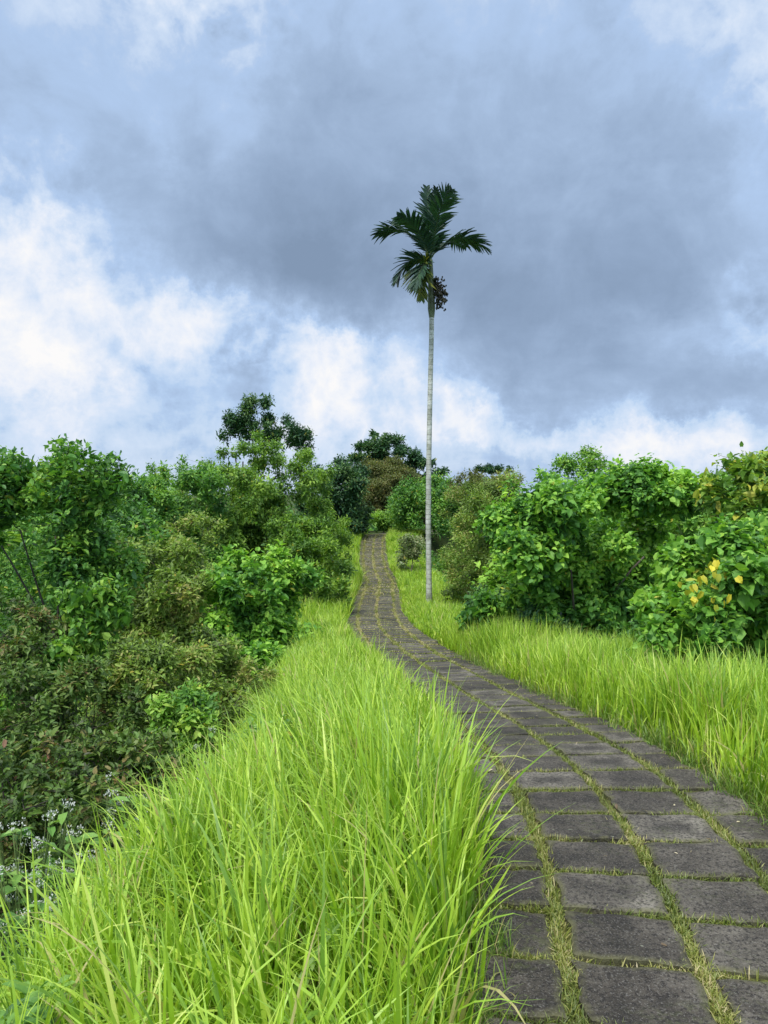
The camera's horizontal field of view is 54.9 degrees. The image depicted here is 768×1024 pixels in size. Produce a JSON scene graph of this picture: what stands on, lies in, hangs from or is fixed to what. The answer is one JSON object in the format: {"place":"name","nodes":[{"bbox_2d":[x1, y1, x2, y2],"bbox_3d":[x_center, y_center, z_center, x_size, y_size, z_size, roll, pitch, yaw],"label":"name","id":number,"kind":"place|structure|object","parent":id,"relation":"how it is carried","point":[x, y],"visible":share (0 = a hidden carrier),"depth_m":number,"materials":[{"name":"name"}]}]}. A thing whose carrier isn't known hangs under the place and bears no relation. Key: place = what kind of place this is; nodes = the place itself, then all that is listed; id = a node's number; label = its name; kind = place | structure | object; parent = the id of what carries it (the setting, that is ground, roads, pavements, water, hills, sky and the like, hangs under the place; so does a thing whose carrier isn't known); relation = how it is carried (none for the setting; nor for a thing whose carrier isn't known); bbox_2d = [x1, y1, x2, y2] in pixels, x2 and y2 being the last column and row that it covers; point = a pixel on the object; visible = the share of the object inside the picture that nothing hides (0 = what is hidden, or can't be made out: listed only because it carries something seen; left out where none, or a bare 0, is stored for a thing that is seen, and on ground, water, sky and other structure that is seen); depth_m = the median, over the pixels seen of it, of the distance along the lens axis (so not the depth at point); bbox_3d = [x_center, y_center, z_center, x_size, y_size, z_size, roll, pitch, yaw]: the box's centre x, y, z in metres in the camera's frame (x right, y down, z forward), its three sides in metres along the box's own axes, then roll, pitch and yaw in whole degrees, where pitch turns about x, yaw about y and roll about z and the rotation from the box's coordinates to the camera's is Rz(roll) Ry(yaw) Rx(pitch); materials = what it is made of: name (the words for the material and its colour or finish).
{"place":"outdoors","nodes":[
{"label":"outdoors","id":0,"kind":"place"},
{"bbox_2d":[0,530,570,1023],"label":"tall grass","id":1,"kind":"structure","parent":0,"point":[264,896],"depth_m":2.57,"materials":[{"name":"green plant"}]},
{"bbox_2d":[0,495,767,1023],"bbox_3d":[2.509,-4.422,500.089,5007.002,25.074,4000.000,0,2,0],"label":"ground","id":2,"kind":"structure","parent":0,"point":[438,543],"depth_m":6.97,"materials":[{"name":"green plant"}]},
{"bbox_2d":[0,809,61,1020],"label":"flowering weed","id":3,"kind":"object","parent":2,"relation":"on","point":[28,832],"visible":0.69,"depth_m":3.22,"materials":[{"name":"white plant"}]},
{"bbox_2d":[0,817,69,981],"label":"flowering weed","id":4,"kind":"object","parent":2,"relation":"on","point":[17,876],"visible":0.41,"depth_m":3.13,"materials":[{"name":"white plant"}]},
{"bbox_2d":[4,798,76,952],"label":"flowering weed","id":5,"kind":"object","parent":2,"relation":"on","point":[62,817],"visible":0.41,"depth_m":3.31,"materials":[{"name":"green plant"}]},
{"bbox_2d":[0,822,97,962],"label":"flowering weed","id":6,"kind":"object","parent":2,"relation":"on","point":[81,837],"visible":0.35,"depth_m":3.47,"materials":[{"name":"green plant"}]},
{"bbox_2d":[15,869,94,954],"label":"flowering weed","id":7,"kind":"object","parent":2,"relation":"on","point":[41,905],"visible":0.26,"depth_m":2.82,"materials":[{"name":"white plant"}]},
{"bbox_2d":[0,783,125,864],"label":"slope bush","id":8,"kind":"object","parent":2,"relation":"on","point":[75,836],"depth_m":8.27,"materials":[{"name":"green plant"}]},
{"bbox_2d":[35,848,114,925],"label":"flowering weed","id":9,"kind":"object","parent":2,"relation":"on","point":[56,872],"visible":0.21,"depth_m":3.19,"materials":[{"name":"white plant"}]},
{"bbox_2d":[0,586,151,883],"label":"shrub","id":10,"kind":"object","parent":2,"relation":"on","point":[37,702],"visible":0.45,"depth_m":6.64,"materials":[{"name":"green plant"}]},
{"bbox_2d":[0,464,151,688],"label":"tree","id":11,"kind":"object","parent":2,"relation":"on","point":[7,576],"visible":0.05,"depth_m":22.28,"materials":[{"name":"green plant"}]},
{"bbox_2d":[0,433,152,715],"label":"young tree","id":12,"kind":"object","parent":2,"relation":"on","point":[83,546],"visible":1,"depth_m":8.96,"materials":[{"name":"green plant"}]},
{"bbox_2d":[0,676,157,842],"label":"slope shrub","id":13,"kind":"object","parent":2,"relation":"on","point":[108,727],"visible":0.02,"depth_m":8.75,"materials":[{"name":"green plant"}]},
{"bbox_2d":[37,789,129,913],"bbox_3d":[-1.562,2.070,3.764,0.444,1.161,0.526,0,2,-3],"label":"flowering weed","id":14,"kind":"object","parent":2,"relation":"on","point":[107,809],"visible":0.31,"depth_m":3.93,"materials":[{"name":"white plant"}]},
{"bbox_2d":[0,492,177,714],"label":"bush","id":15,"kind":"object","parent":2,"relation":"on","point":[39,524],"visible":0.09,"depth_m":13.85,"materials":[{"name":"green plant"}]},
{"bbox_2d":[0,720,191,977],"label":"shrub","id":16,"kind":"object","parent":2,"relation":"on","point":[20,806],"visible":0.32,"depth_m":5.02,"materials":[{"name":"green plant"}]},
{"bbox_2d":[103,772,148,850],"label":"flowering weed","id":17,"kind":"object","parent":2,"relation":"on","point":[119,805],"visible":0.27,"depth_m":4.62,"materials":[{"name":"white plant"}]},
{"bbox_2d":[0,593,316,1023],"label":"undergrowth","id":18,"kind":"object","parent":2,"relation":"on","point":[33,998],"visible":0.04,"depth_m":1.98,"materials":[{"name":"green plant"}]},
{"bbox_2d":[103,460,230,613],"bbox_3d":[-6.286,2.665,21.445,3.237,8.451,5.979,1,2,21],"label":"tree","id":19,"kind":"object","parent":2,"relation":"on","point":[200,483],"visible":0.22,"depth_m":21.45,"materials":[{"name":"green plant"}]},
{"bbox_2d":[103,509,237,694],"bbox_3d":[-4.166,2.463,14.228,2.938,4.928,5.500,0,2,-15],"label":"shrub","id":20,"kind":"object","parent":2,"relation":"on","point":[172,601],"visible":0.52,"depth_m":12.99,"materials":[{"name":"green plant"}]},
{"bbox_2d":[118,454,226,576],"bbox_3d":[-8.583,2.899,29.452,6.056,10.419,5.668,0,2,0],"label":"tree","id":21,"kind":"object","parent":2,"relation":"on","point":[152,469],"visible":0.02,"depth_m":29.83,"materials":[{"name":"green plant"}]},
{"bbox_2d":[149,726,216,798],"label":"flowering weed","id":22,"kind":"object","parent":2,"relation":"on","point":[211,735],"visible":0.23,"depth_m":5.81,"materials":[{"name":"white plant"}]},
{"bbox_2d":[144,677,228,810],"bbox_3d":[-1.702,2.279,6.542,0.833,1.712,0.841,0,2,0],"label":"shrub","id":23,"kind":"object","parent":2,"relation":"on","point":[186,706],"visible":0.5,"depth_m":6.36,"materials":[{"name":"green plant"}]},
{"bbox_2d":[99,619,284,807],"bbox_3d":[-1.998,2.122,7.569,1.924,2.045,1.788,0,2,0],"label":"shrub","id":24,"kind":"object","parent":2,"relation":"on","point":[142,662],"visible":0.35,"depth_m":7.22,"materials":[{"name":"green plant"}]},
{"bbox_2d":[173,429,341,605],"bbox_3d":[-4.192,1.510,24.797,5.615,8.771,6.081,0,2,0],"label":"tree","id":25,"kind":"object","parent":2,"relation":"on","point":[252,500],"visible":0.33,"depth_m":24.36,"materials":[{"name":"green plant"}]},
{"bbox_2d":[188,537,329,682],"bbox_3d":[-2.017,1.924,12.656,2.387,2.984,2.151,0,2,0],"label":"broadleaf bush","id":26,"kind":"object","parent":2,"relation":"on","point":[259,601],"visible":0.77,"depth_m":12.35,"materials":[{"name":"green plant"}]},
{"bbox_2d":[232,637,288,693],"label":"broadleaf bush","id":27,"kind":"object","parent":2,"relation":"on","point":[257,649],"visible":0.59,"depth_m":9.41,"materials":[{"name":"green plant"}]},
{"bbox_2d":[216,392,318,480],"bbox_3d":[-5.436,0.642,34.154,4.799,12.337,2.254,0,2,0],"label":"tree","id":28,"kind":"object","parent":2,"relation":"on","point":[298,437],"visible":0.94,"depth_m":33.69,"materials":[{"name":"green plant"}]},
{"bbox_2d":[258,509,357,608],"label":"bush","id":29,"kind":"object","parent":2,"relation":"on","point":[301,534],"visible":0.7,"depth_m":19.30,"materials":[{"name":"green plant"}]},
{"bbox_2d":[302,507,356,576],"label":"bush","id":30,"kind":"object","parent":2,"relation":"on","point":[342,534],"visible":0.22,"depth_m":28.34,"materials":[{"name":"green plant"}]},
{"bbox_2d":[289,453,374,537],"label":"tree","id":31,"kind":"object","parent":2,"relation":"on","point":[349,484],"visible":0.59,"depth_m":41.00,"materials":[{"name":"green plant"}]},
{"bbox_2d":[17,466,703,530],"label":"distant woods","id":32,"kind":"object","parent":2,"relation":"on","point":[370,529],"depth_m":140.22,"materials":[{"name":"green plant"}]},
{"bbox_2d":[367,509,408,532],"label":"bush","id":33,"kind":"object","parent":2,"relation":"on","point":[379,519],"visible":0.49,"depth_m":49.53,"materials":[{"name":"green plant"}]},
{"bbox_2d":[357,454,421,513],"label":"tree","id":34,"kind":"object","parent":2,"relation":"on","point":[385,479],"visible":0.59,"depth_m":54.53,"materials":[{"name":"green plant"}]},
{"bbox_2d":[346,429,449,505],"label":"tree","id":35,"kind":"object","parent":2,"relation":"on","point":[380,447],"visible":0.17,"depth_m":62.88,"materials":[{"name":"green plant"}]},
{"bbox_2d":[395,532,425,570],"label":"shrub","id":36,"kind":"object","parent":2,"relation":"on","point":[412,552],"visible":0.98,"depth_m":30.79,"materials":[{"name":"green plant"}]},
{"bbox_2d":[401,524,425,528],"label":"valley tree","id":37,"kind":"object","parent":2,"relation":"on","point":[419,527],"visible":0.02,"depth_m":78.07,"materials":[{"name":"green plant"}]},
{"bbox_2d":[370,182,491,601],"bbox_3d":[1.598,-2.937,19.401,3.286,11.722,3.048,-1,2,-26],"label":"palm tree","id":38,"kind":"object","parent":2,"relation":"on","point":[430,221],"visible":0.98,"depth_m":19.64,"materials":[{"name":"green plant"}]},
{"bbox_2d":[383,469,479,545],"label":"tree","id":39,"kind":"object","parent":2,"relation":"on","point":[406,508],"visible":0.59,"depth_m":42.80,"materials":[{"name":"green plant"}]},
{"bbox_2d":[415,533,465,601],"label":"slope undergrowth","id":40,"kind":"object","parent":2,"relation":"on","point":[435,563],"visible":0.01,"depth_m":38.68,"materials":[{"name":"green plant"}]},
{"bbox_2d":[435,545,463,571],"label":"slope bush","id":41,"kind":"object","parent":2,"relation":"on","point":[441,564],"visible":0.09,"depth_m":40.23,"materials":[{"name":"green plant"}]},
{"bbox_2d":[433,466,531,603],"bbox_3d":[2.829,1.044,21.593,2.941,4.814,5.597,0,2,0],"label":"shrub","id":42,"kind":"object","parent":2,"relation":"on","point":[476,501],"visible":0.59,"depth_m":20.19,"materials":[{"name":"green plant"}]},
{"bbox_2d":[445,467,525,576],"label":"shrub","id":43,"kind":"object","parent":2,"relation":"on","point":[473,476],"visible":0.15,"depth_m":34.21,"materials":[{"name":"green plant"}]},
{"bbox_2d":[473,462,513,477],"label":"tree","id":44,"kind":"object","parent":2,"relation":"on","point":[490,469],"visible":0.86,"depth_m":69.54,"materials":[{"name":"green plant"}]},
{"bbox_2d":[460,582,573,676],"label":"shrub","id":45,"kind":"object","parent":2,"relation":"on","point":[529,607],"visible":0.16,"depth_m":12.15,"materials":[{"name":"green plant"}]},
{"bbox_2d":[467,465,626,637],"bbox_3d":[4.437,1.861,18.677,5.279,6.066,3.768,-1,2,-33],"label":"broadleaf bush","id":46,"kind":"object","parent":2,"relation":"on","point":[499,575],"visible":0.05,"depth_m":18.36,"materials":[{"name":"green plant"}]},
{"bbox_2d":[454,452,712,638],"bbox_3d":[3.594,0.963,13.426,5.229,4.072,3.148,-1,2,-29],"label":"broadleaf bush","id":47,"kind":"object","parent":2,"relation":"on","point":[595,577],"visible":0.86,"depth_m":12.52,"materials":[{"name":"green plant"}]},
{"bbox_2d":[549,445,618,484],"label":"valley tree","id":48,"kind":"object","parent":2,"relation":"on","point":[589,463],"visible":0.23,"depth_m":64.52,"materials":[{"name":"green plant"}]},
{"bbox_2d":[411,648,767,1023],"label":"verge grass","id":49,"kind":"structure","parent":2,"relation":"on","point":[500,932],"depth_m":4.42,"materials":[{"name":"green plant"}]},
{"bbox_2d":[606,614,644,642],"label":"slope bush","id":50,"kind":"object","parent":2,"relation":"on","point":[625,625],"depth_m":11.70,"materials":[{"name":"green plant"}]},
{"bbox_2d":[608,462,767,638],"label":"broadleaf bush","id":51,"kind":"object","parent":2,"relation":"on","point":[756,511],"depth_m":15.37,"materials":[{"name":"green plant"}]},
{"bbox_2d":[624,510,767,673],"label":"broadleaf bush","id":52,"kind":"object","parent":2,"relation":"on","point":[730,606],"visible":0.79,"depth_m":8.04,"materials":[{"name":"green plant"}]},
{"bbox_2d":[654,507,766,558],"bbox_3d":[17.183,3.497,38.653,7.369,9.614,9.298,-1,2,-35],"label":"bush","id":53,"kind":"object","parent":2,"relation":"on","point":[694,524],"visible":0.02,"depth_m":38.43,"materials":[{"name":"green plant"}]},
{"bbox_2d":[693,441,767,522],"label":"broadleaf tree","id":54,"kind":"object","parent":2,"relation":"on","point":[748,472],"visible":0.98,"depth_m":12.12,"materials":[{"name":"green plant"}]},
{"bbox_2d":[698,512,767,589],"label":"valley tree","id":55,"kind":"object","parent":2,"relation":"on","point":[711,580],"depth_m":26.34,"materials":[{"name":"green plant"}]},
{"bbox_2d":[0,0,767,494],"label":"sky","id":56,"kind":"structure","parent":0,"point":[194,193],"materials":[{"name":"blue"}]},
{"bbox_2d":[347,531,767,1023],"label":"path","id":57,"kind":"structure","parent":0,"point":[637,994],"depth_m":3.50,"materials":[{"name":"grey stone"}]},
{"bbox_2d":[377,649,750,965],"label":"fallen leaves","id":58,"kind":"object","parent":57,"relation":"on","point":[616,805],"visible":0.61,"depth_m":4.20,"materials":[{"name":"brown plant"}]},
{"bbox_2d":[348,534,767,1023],"bbox_3d":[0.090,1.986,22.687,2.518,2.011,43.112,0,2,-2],"label":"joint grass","id":59,"kind":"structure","parent":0,"point":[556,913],"depth_m":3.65,"materials":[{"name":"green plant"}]},
{"bbox_2d":[385,526,767,807],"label":"grass bank","id":60,"kind":"structure","parent":0,"point":[714,706],"depth_m":6.90,"materials":[{"name":"green plant"}]}
]}

